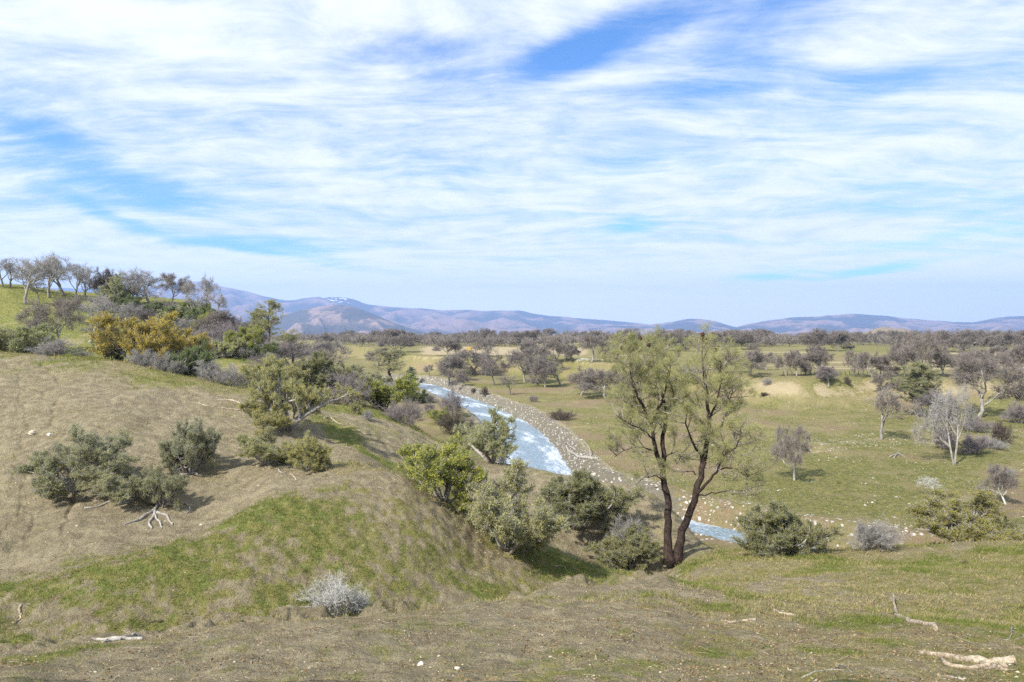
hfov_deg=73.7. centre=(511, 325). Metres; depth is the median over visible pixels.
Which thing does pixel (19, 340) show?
leafy shrub
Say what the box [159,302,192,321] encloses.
dark shrub
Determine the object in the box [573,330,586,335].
bare oak
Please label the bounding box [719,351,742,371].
bare oak
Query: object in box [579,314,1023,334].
mountains
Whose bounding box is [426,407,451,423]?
leafy shrub
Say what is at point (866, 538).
brush
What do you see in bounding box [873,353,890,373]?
bare oak
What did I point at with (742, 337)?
bare oak
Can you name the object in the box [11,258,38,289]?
bare oak
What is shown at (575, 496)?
juniper
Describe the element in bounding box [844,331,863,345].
bare oak
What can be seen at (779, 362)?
bare oak
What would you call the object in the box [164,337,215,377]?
dark shrub
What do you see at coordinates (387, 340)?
bare oak
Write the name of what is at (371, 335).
bare oak
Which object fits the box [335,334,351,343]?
bare oak
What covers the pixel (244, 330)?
leafy shrub
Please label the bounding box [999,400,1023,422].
brush
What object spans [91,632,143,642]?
branch
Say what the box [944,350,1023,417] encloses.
bare oak
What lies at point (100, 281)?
dark tree
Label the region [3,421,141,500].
juniper
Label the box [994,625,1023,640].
twig
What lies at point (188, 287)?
bare oak
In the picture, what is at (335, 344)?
bare oak
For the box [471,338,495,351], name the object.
bare oak
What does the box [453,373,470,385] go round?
bare oak
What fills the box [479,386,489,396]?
brush
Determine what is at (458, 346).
bare oak
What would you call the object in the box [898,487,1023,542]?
juniper
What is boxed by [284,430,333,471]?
juniper
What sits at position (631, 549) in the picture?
juniper
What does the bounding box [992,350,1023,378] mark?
bare oak
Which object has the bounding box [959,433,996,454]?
brush
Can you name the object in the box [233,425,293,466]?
juniper
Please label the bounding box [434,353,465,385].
bare oak
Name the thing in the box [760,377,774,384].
brush
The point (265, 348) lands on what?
dark shrub
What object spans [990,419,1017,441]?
brush
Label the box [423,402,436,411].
brush
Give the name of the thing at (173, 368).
brush
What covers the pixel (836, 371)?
wire fence
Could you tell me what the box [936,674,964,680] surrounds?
twig
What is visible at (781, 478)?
flood stones
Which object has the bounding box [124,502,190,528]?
bare roots
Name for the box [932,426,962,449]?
brush
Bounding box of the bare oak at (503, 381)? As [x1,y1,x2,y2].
[496,374,517,394]
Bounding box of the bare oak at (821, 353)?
[799,343,834,373]
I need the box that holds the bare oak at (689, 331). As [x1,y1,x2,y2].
[682,329,694,345]
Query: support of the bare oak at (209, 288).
on the ground at (804, 400)
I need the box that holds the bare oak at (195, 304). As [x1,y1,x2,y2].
[172,289,214,311]
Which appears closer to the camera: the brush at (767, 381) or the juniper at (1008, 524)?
the juniper at (1008, 524)
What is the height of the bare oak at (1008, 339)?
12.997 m
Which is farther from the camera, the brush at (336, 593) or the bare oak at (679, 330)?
the bare oak at (679, 330)
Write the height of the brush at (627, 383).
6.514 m
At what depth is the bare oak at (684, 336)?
448.46 m
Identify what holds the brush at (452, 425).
on the ground at (804, 400)
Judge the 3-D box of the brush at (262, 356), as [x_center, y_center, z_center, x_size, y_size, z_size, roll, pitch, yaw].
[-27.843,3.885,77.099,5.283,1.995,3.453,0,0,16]
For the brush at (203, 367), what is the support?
on the ground at (804, 400)
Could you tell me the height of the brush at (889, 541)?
1.763 m
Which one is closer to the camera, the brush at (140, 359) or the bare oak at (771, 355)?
the brush at (140, 359)
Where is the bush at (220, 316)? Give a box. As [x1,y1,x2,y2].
[193,309,242,330]
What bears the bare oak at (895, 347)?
on the ground at (804, 400)
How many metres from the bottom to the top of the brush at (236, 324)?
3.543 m
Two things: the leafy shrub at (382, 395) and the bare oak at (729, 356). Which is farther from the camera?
the bare oak at (729, 356)
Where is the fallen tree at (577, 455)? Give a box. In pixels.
[564,440,598,461]
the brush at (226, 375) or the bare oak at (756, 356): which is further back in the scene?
the bare oak at (756, 356)
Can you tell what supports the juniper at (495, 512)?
on the ground at (804, 400)
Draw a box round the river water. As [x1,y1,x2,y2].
[418,383,815,547]
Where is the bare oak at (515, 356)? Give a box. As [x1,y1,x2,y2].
[499,345,549,382]
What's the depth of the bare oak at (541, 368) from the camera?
220.46 m
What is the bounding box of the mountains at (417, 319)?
[38,281,685,335]
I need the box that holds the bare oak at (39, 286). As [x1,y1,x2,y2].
[22,278,48,302]
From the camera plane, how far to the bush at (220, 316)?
97.76 m
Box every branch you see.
[12,603,24,622]
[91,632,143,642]
[138,620,162,627]
[198,399,243,410]
[358,429,400,448]
[721,618,755,624]
[772,604,795,616]
[890,592,938,630]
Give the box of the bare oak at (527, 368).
[522,355,547,383]
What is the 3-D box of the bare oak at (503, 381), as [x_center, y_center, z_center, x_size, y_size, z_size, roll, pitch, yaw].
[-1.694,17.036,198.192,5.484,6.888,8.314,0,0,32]
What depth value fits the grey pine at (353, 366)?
184.50 m
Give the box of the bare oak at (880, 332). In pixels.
[872,330,887,342]
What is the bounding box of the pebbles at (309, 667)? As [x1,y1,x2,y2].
[0,534,1021,681]
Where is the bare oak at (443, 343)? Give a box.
[431,339,455,354]
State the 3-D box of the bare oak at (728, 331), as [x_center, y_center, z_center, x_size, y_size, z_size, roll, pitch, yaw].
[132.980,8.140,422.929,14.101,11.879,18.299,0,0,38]
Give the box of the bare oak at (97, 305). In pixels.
[77,293,113,314]
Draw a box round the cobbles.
[385,374,932,543]
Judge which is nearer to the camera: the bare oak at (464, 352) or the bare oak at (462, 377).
the bare oak at (462, 377)
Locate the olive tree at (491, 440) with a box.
[453,405,518,462]
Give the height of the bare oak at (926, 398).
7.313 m
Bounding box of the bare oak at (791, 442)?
[763,422,813,479]
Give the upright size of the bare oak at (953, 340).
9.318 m
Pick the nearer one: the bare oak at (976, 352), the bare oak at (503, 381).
the bare oak at (976, 352)
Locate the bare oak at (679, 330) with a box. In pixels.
[667,328,686,338]
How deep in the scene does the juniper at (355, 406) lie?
51.69 m
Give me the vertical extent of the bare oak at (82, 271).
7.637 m
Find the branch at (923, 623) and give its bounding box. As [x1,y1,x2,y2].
[890,592,938,630]
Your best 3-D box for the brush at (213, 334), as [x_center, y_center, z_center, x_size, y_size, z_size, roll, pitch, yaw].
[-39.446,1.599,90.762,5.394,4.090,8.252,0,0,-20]
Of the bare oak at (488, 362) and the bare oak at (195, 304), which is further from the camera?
the bare oak at (488, 362)
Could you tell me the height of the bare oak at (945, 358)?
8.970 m
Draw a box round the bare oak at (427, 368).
[423,364,433,375]
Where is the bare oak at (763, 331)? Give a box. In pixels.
[751,328,777,344]
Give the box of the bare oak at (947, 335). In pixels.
[922,328,962,350]
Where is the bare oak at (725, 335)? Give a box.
[708,331,735,348]
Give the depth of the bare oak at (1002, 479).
76.66 m
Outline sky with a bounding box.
[0,0,1023,326]
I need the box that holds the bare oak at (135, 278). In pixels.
[115,266,160,290]
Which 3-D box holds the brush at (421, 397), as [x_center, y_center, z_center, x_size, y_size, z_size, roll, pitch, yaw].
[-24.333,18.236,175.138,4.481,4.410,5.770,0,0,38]
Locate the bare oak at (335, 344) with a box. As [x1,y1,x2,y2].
[324,341,340,353]
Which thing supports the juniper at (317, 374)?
on the ground at (804, 400)
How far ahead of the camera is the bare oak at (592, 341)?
253.29 m
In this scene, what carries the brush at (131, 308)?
on the ground at (804, 400)
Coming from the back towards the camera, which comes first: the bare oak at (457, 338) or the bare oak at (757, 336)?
the bare oak at (457, 338)
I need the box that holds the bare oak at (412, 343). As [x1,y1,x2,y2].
[391,337,415,350]
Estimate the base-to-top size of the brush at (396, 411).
2.526 m
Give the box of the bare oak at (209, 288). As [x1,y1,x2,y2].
[194,274,221,303]
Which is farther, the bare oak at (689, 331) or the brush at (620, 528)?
the bare oak at (689, 331)
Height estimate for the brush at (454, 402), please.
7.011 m
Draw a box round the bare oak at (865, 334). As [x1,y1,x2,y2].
[850,331,874,344]
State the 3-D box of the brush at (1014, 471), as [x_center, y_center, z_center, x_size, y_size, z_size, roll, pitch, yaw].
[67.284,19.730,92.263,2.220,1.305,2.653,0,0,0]
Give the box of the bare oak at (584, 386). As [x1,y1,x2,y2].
[574,368,620,398]
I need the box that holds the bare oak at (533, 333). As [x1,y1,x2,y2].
[507,329,542,342]
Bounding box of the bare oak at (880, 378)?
[869,369,902,390]
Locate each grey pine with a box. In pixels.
[244,299,291,343]
[248,308,273,331]
[272,329,314,366]
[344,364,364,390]
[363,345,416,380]
[406,366,416,381]
[593,325,717,565]
[652,320,779,565]
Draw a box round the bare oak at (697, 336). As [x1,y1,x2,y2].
[688,332,706,347]
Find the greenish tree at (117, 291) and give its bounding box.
[93,273,136,302]
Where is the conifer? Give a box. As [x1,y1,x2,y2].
[882,361,947,416]
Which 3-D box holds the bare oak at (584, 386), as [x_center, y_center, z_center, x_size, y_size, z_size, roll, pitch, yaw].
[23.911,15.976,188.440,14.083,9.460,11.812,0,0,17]
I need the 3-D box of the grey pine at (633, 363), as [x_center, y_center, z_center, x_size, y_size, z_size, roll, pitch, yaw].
[8.752,7.186,41.584,8.251,14.863,7.606,0,0,10]
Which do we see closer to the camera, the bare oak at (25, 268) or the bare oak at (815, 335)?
the bare oak at (25, 268)
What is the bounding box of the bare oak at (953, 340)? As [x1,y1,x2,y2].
[942,336,971,350]
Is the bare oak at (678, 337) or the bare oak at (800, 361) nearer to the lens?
the bare oak at (800, 361)
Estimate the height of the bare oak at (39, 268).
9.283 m
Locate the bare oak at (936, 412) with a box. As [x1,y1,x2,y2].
[907,380,977,464]
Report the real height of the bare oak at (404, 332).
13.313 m
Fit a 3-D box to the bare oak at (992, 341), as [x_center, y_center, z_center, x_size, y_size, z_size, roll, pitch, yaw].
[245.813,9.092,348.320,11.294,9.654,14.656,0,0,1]
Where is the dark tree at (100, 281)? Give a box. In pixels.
[87,265,115,295]
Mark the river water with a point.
(538, 449)
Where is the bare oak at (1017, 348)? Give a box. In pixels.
[996,342,1023,377]
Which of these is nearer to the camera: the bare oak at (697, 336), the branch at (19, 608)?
the branch at (19, 608)
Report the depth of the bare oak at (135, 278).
126.86 m
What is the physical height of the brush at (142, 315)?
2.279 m
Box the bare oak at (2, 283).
[0,257,18,286]
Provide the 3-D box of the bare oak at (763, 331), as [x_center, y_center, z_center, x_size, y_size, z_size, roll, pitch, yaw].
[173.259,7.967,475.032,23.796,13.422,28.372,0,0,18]
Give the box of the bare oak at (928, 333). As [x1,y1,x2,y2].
[889,327,942,368]
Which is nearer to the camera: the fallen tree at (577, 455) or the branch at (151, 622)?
the branch at (151, 622)
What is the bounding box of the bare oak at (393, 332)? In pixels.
[375,328,400,337]
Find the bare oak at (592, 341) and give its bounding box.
[577,334,614,362]
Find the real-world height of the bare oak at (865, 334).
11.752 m
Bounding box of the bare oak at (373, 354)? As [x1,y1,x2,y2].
[363,347,388,365]
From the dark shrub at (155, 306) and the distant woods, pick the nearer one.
the dark shrub at (155, 306)
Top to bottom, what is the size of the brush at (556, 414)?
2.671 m
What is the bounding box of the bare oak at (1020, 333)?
[1015,329,1023,345]
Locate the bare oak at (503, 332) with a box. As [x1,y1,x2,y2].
[498,331,514,339]
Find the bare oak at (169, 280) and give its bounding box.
[157,272,195,302]
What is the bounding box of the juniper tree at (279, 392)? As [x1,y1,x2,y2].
[238,354,362,431]
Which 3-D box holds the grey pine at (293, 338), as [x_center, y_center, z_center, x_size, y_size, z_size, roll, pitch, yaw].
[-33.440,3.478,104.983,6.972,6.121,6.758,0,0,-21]
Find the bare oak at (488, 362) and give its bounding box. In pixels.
[476,346,503,384]
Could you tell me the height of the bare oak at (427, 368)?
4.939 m
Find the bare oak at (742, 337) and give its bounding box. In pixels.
[731,330,760,349]
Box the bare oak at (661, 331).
[651,328,674,347]
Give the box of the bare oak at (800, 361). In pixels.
[787,349,811,375]
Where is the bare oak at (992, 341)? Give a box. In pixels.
[977,334,1010,350]
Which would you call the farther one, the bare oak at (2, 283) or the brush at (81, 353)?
the bare oak at (2, 283)
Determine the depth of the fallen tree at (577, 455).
107.84 m
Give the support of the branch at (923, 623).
on the ground at (804, 400)
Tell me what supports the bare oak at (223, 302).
on the ground at (804, 400)
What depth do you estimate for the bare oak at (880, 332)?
587.06 m
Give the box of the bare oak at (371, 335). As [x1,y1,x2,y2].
[369,331,379,344]
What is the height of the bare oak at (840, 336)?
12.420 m
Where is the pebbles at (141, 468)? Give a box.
[1,365,608,602]
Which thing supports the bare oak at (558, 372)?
on the ground at (804, 400)
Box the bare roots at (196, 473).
[174,462,198,476]
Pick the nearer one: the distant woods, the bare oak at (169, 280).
the bare oak at (169, 280)
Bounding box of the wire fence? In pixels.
[787,370,893,375]
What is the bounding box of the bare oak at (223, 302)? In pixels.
[211,293,228,308]
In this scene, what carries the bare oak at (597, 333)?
on the ground at (804, 400)
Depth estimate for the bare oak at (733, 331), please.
454.02 m
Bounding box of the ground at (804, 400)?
[0,284,1023,681]
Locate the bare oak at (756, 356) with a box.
[737,349,766,375]
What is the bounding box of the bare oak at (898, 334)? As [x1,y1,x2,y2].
[883,330,906,344]
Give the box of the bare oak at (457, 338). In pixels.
[453,332,476,345]
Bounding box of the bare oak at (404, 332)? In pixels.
[393,328,418,339]
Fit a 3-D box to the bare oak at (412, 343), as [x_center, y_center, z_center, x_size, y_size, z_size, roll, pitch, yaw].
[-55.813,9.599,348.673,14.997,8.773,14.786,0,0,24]
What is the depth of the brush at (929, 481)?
80.61 m
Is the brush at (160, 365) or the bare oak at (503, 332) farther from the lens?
the bare oak at (503, 332)
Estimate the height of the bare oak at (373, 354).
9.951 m
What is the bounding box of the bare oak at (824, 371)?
[814,365,840,386]
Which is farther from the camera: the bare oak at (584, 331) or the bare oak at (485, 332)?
the bare oak at (584, 331)
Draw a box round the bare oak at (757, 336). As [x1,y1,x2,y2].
[738,331,766,344]
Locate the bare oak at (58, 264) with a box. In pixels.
[34,250,80,297]
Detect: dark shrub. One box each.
[91,335,126,360]
[111,293,142,311]
[138,301,164,314]
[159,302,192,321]
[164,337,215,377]
[182,303,215,322]
[247,341,280,359]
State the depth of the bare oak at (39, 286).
118.26 m
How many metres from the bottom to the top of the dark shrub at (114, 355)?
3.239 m
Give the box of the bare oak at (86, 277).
[70,267,97,299]
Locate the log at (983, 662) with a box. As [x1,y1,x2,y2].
[918,650,1016,670]
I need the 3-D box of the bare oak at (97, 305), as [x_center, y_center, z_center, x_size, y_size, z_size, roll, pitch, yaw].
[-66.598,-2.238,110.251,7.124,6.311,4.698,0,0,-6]
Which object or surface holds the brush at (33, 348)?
on the ground at (804, 400)
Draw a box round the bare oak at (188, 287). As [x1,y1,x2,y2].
[180,280,205,301]
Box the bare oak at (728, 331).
[717,330,734,346]
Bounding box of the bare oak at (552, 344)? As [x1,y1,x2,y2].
[539,337,570,364]
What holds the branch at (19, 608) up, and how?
on the ground at (804, 400)
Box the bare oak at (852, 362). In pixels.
[842,350,867,375]
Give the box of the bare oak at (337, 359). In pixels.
[306,344,348,367]
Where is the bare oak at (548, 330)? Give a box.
[544,328,553,333]
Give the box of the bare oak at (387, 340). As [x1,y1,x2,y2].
[377,334,410,349]
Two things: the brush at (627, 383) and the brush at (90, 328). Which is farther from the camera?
the brush at (627, 383)
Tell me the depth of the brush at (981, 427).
128.43 m
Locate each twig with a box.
[800,663,851,678]
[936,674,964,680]
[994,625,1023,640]
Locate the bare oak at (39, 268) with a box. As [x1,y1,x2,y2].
[8,253,70,303]
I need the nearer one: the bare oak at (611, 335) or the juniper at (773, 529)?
the juniper at (773, 529)
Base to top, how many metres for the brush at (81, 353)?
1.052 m
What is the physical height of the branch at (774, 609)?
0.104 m
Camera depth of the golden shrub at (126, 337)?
60.46 m
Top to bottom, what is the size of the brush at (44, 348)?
2.337 m
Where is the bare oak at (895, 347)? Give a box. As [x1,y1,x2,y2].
[882,340,919,376]
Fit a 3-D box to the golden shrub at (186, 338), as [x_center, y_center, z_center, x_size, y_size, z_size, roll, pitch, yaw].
[-30.511,2.081,62.397,6.343,6.829,8.169,0,0,-15]
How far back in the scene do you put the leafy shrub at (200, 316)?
107.53 m
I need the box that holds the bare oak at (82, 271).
[64,262,95,294]
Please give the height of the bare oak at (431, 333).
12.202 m
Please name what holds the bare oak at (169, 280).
on the ground at (804, 400)
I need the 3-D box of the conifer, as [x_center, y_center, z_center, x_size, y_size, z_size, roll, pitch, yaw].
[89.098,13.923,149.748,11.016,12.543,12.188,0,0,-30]
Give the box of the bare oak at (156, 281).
[115,268,165,303]
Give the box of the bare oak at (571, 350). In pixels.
[561,343,580,363]
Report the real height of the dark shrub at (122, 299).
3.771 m
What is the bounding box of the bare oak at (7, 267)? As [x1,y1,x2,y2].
[0,256,28,286]
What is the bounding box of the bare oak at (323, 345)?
[313,342,332,351]
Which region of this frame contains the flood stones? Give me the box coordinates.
[527,404,1023,535]
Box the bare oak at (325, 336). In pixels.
[318,333,334,342]
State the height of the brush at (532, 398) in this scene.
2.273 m
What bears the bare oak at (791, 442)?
on the ground at (804, 400)
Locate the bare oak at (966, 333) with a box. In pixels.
[956,329,980,350]
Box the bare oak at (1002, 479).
[976,462,1021,504]
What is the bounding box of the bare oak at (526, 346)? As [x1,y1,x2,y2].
[518,341,539,357]
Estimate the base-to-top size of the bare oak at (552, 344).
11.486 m
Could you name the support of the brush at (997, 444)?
on the ground at (804, 400)
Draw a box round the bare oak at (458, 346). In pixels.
[447,340,462,353]
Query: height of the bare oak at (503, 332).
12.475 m
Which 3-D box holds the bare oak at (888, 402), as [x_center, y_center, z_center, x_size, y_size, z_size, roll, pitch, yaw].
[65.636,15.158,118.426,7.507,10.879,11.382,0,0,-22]
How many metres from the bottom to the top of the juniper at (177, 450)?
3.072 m
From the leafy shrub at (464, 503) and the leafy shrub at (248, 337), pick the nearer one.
the leafy shrub at (464, 503)
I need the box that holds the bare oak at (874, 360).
[850,350,884,377]
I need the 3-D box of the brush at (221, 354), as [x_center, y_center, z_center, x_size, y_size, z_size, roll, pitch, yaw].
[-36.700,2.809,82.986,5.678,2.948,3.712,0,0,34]
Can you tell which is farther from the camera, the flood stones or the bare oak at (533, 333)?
the bare oak at (533, 333)
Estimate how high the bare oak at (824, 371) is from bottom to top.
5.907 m
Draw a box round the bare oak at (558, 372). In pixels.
[532,360,570,385]
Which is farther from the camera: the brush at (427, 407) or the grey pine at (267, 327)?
the brush at (427, 407)
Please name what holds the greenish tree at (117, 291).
on the ground at (804, 400)
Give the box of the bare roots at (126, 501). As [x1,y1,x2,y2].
[84,492,139,508]
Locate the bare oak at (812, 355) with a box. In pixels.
[801,351,820,374]
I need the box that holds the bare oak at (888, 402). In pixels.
[868,384,923,439]
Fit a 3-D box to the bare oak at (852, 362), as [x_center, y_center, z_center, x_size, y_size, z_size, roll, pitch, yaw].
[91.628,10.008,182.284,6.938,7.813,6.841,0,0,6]
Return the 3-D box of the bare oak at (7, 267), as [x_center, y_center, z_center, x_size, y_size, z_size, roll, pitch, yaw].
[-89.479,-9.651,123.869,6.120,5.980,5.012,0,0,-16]
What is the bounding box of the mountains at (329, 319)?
[265,305,425,335]
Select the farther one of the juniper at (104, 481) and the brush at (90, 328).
the brush at (90, 328)
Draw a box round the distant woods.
[264,329,1023,356]
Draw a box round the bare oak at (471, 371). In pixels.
[465,352,497,375]
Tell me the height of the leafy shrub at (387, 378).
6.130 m
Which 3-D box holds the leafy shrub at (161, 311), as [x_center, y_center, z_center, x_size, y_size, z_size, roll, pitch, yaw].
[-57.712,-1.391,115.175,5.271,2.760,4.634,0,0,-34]
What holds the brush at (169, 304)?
on the ground at (804, 400)
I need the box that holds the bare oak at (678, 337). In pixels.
[656,331,691,350]
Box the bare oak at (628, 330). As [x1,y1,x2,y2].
[612,327,644,349]
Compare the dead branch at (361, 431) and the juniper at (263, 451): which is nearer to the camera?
the juniper at (263, 451)
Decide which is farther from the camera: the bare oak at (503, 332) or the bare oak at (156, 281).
the bare oak at (503, 332)
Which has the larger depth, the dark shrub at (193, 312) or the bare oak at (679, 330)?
the bare oak at (679, 330)
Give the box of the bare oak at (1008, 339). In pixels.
[973,328,1023,349]
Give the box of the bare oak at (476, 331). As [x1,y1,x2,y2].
[459,329,478,336]
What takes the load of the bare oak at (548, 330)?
on the ground at (804, 400)
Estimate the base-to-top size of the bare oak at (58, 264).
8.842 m
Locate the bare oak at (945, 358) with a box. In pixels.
[925,347,967,376]
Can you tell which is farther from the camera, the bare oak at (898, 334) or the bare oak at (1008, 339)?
the bare oak at (898, 334)
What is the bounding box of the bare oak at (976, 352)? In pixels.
[953,349,1006,369]
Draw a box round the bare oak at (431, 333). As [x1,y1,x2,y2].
[425,332,439,337]
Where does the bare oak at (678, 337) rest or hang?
on the ground at (804, 400)
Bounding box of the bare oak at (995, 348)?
[965,344,1008,374]
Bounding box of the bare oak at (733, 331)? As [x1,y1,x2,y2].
[713,329,739,333]
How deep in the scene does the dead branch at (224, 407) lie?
45.93 m
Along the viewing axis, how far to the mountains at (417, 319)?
11288.74 m
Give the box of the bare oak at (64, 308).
[13,293,89,338]
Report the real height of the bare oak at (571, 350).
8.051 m
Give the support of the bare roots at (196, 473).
on the ground at (804, 400)
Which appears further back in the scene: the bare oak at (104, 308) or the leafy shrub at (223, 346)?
the bare oak at (104, 308)
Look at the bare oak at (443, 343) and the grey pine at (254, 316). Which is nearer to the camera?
the grey pine at (254, 316)
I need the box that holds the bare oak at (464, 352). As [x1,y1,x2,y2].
[446,347,495,374]
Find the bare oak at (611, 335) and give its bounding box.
[596,334,617,346]
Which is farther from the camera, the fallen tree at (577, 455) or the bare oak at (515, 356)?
the bare oak at (515, 356)
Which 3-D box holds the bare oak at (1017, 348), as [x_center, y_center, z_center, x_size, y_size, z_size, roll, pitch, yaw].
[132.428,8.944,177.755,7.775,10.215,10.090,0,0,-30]
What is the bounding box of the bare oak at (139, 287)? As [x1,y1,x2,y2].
[122,279,165,298]
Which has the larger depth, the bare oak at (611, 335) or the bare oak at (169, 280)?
the bare oak at (611, 335)
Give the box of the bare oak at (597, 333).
[582,329,605,335]
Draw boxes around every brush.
[23,339,64,355]
[24,335,81,355]
[70,349,95,356]
[77,324,105,331]
[119,300,149,315]
[125,348,154,367]
[129,308,158,320]
[148,351,170,371]
[152,298,177,306]
[164,359,187,373]
[173,313,217,331]
[191,324,216,335]
[193,358,222,380]
[195,324,234,341]
[197,363,250,386]
[210,338,227,357]
[213,314,244,338]
[226,338,263,358]
[233,319,256,329]
[241,353,285,366]
[245,329,269,344]
[264,335,316,360]
[292,569,364,617]
[320,362,376,406]
[346,587,372,612]
[361,409,373,419]
[374,396,426,425]
[407,389,428,403]
[416,390,439,402]
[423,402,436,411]
[433,408,472,434]
[435,387,468,415]
[461,412,481,431]
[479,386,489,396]
[528,394,540,401]
[541,408,578,419]
[602,513,657,552]
[617,371,641,390]
[678,365,701,378]
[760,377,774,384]
[842,376,851,384]
[847,517,887,550]
[852,513,915,550]
[915,475,942,488]
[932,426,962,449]
[951,414,1003,431]
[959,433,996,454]
[971,434,1009,449]
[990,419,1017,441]
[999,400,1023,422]
[1003,467,1018,475]
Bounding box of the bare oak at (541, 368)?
[526,357,556,386]
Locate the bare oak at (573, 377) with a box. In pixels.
[567,365,611,395]
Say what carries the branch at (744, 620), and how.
on the ground at (804, 400)
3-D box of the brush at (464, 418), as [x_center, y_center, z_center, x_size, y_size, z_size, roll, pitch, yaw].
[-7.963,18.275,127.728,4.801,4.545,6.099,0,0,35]
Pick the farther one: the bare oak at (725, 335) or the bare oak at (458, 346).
the bare oak at (725, 335)
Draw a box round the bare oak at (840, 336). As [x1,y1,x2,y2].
[822,329,856,350]
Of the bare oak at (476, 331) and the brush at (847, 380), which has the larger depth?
the bare oak at (476, 331)
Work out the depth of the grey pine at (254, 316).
111.30 m
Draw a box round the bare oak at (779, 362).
[770,352,793,375]
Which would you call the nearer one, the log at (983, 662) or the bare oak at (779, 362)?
the log at (983, 662)
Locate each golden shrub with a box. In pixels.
[81,310,185,367]
[133,315,215,376]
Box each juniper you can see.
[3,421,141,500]
[66,459,172,503]
[138,462,189,511]
[157,415,223,476]
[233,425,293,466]
[244,351,309,394]
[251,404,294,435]
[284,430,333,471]
[285,349,365,395]
[349,400,361,413]
[463,457,575,554]
[533,467,643,529]
[580,522,662,571]
[729,499,844,556]
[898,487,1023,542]
[993,515,1023,540]
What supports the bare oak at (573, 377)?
on the ground at (804, 400)
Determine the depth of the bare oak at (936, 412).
100.38 m
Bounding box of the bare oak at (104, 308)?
[71,292,132,342]
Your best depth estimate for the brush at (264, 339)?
93.39 m
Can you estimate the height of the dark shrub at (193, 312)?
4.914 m
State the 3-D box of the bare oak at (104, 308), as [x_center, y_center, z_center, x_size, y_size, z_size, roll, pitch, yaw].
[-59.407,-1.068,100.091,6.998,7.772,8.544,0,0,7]
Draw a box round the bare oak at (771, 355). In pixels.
[757,352,775,369]
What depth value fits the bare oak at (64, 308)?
89.97 m
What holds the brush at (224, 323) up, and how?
on the ground at (804, 400)
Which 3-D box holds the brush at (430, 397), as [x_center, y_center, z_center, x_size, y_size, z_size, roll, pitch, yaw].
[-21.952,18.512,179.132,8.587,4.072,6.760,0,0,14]
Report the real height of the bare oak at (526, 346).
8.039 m
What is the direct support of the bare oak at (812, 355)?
on the ground at (804, 400)
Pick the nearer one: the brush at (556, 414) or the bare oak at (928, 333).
the brush at (556, 414)
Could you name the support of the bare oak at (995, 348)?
on the ground at (804, 400)
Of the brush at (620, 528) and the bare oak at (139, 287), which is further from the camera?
the bare oak at (139, 287)
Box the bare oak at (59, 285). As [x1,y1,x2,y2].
[24,253,82,295]
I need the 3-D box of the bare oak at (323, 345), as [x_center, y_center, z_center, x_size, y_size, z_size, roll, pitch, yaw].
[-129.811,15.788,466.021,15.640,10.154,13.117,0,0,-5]
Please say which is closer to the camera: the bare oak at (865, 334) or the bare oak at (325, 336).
the bare oak at (865, 334)
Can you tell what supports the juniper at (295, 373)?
on the ground at (804, 400)
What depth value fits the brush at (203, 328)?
94.86 m
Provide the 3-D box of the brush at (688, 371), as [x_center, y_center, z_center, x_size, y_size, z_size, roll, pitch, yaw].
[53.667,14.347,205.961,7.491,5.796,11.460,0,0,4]
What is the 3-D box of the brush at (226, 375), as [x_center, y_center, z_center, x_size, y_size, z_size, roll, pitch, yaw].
[-23.423,4.138,56.834,5.327,2.258,4.458,0,0,-28]
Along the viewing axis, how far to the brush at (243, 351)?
82.41 m
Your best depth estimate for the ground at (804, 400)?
27.87 m
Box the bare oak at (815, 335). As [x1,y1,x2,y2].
[796,328,838,348]
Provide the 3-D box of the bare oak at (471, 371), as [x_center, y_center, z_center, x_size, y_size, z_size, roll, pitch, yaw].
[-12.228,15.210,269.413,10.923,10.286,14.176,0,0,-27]
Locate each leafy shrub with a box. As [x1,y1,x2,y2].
[0,322,58,353]
[151,309,184,321]
[191,312,214,331]
[210,334,249,356]
[223,328,261,358]
[239,323,268,343]
[356,373,391,383]
[359,373,419,411]
[396,431,485,510]
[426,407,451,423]
[461,469,505,513]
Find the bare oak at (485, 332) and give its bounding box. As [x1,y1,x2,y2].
[475,328,496,344]
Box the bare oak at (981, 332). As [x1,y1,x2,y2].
[964,328,988,345]
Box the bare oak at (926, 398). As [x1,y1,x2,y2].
[914,386,945,417]
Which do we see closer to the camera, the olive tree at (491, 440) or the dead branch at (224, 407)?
the dead branch at (224, 407)
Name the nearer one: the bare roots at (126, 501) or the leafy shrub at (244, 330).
the bare roots at (126, 501)
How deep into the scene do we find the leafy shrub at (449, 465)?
32.61 m
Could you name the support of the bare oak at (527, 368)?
on the ground at (804, 400)
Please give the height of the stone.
0.290 m
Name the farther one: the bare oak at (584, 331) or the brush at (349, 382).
the bare oak at (584, 331)
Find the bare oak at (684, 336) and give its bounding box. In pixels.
[668,330,693,344]
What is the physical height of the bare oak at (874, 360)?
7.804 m
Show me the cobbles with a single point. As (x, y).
(679, 499)
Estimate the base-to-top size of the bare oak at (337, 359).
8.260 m
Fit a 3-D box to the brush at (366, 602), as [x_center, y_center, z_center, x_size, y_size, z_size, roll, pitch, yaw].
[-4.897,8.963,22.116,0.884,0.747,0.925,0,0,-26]
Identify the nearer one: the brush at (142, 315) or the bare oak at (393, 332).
the brush at (142, 315)
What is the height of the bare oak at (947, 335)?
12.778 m

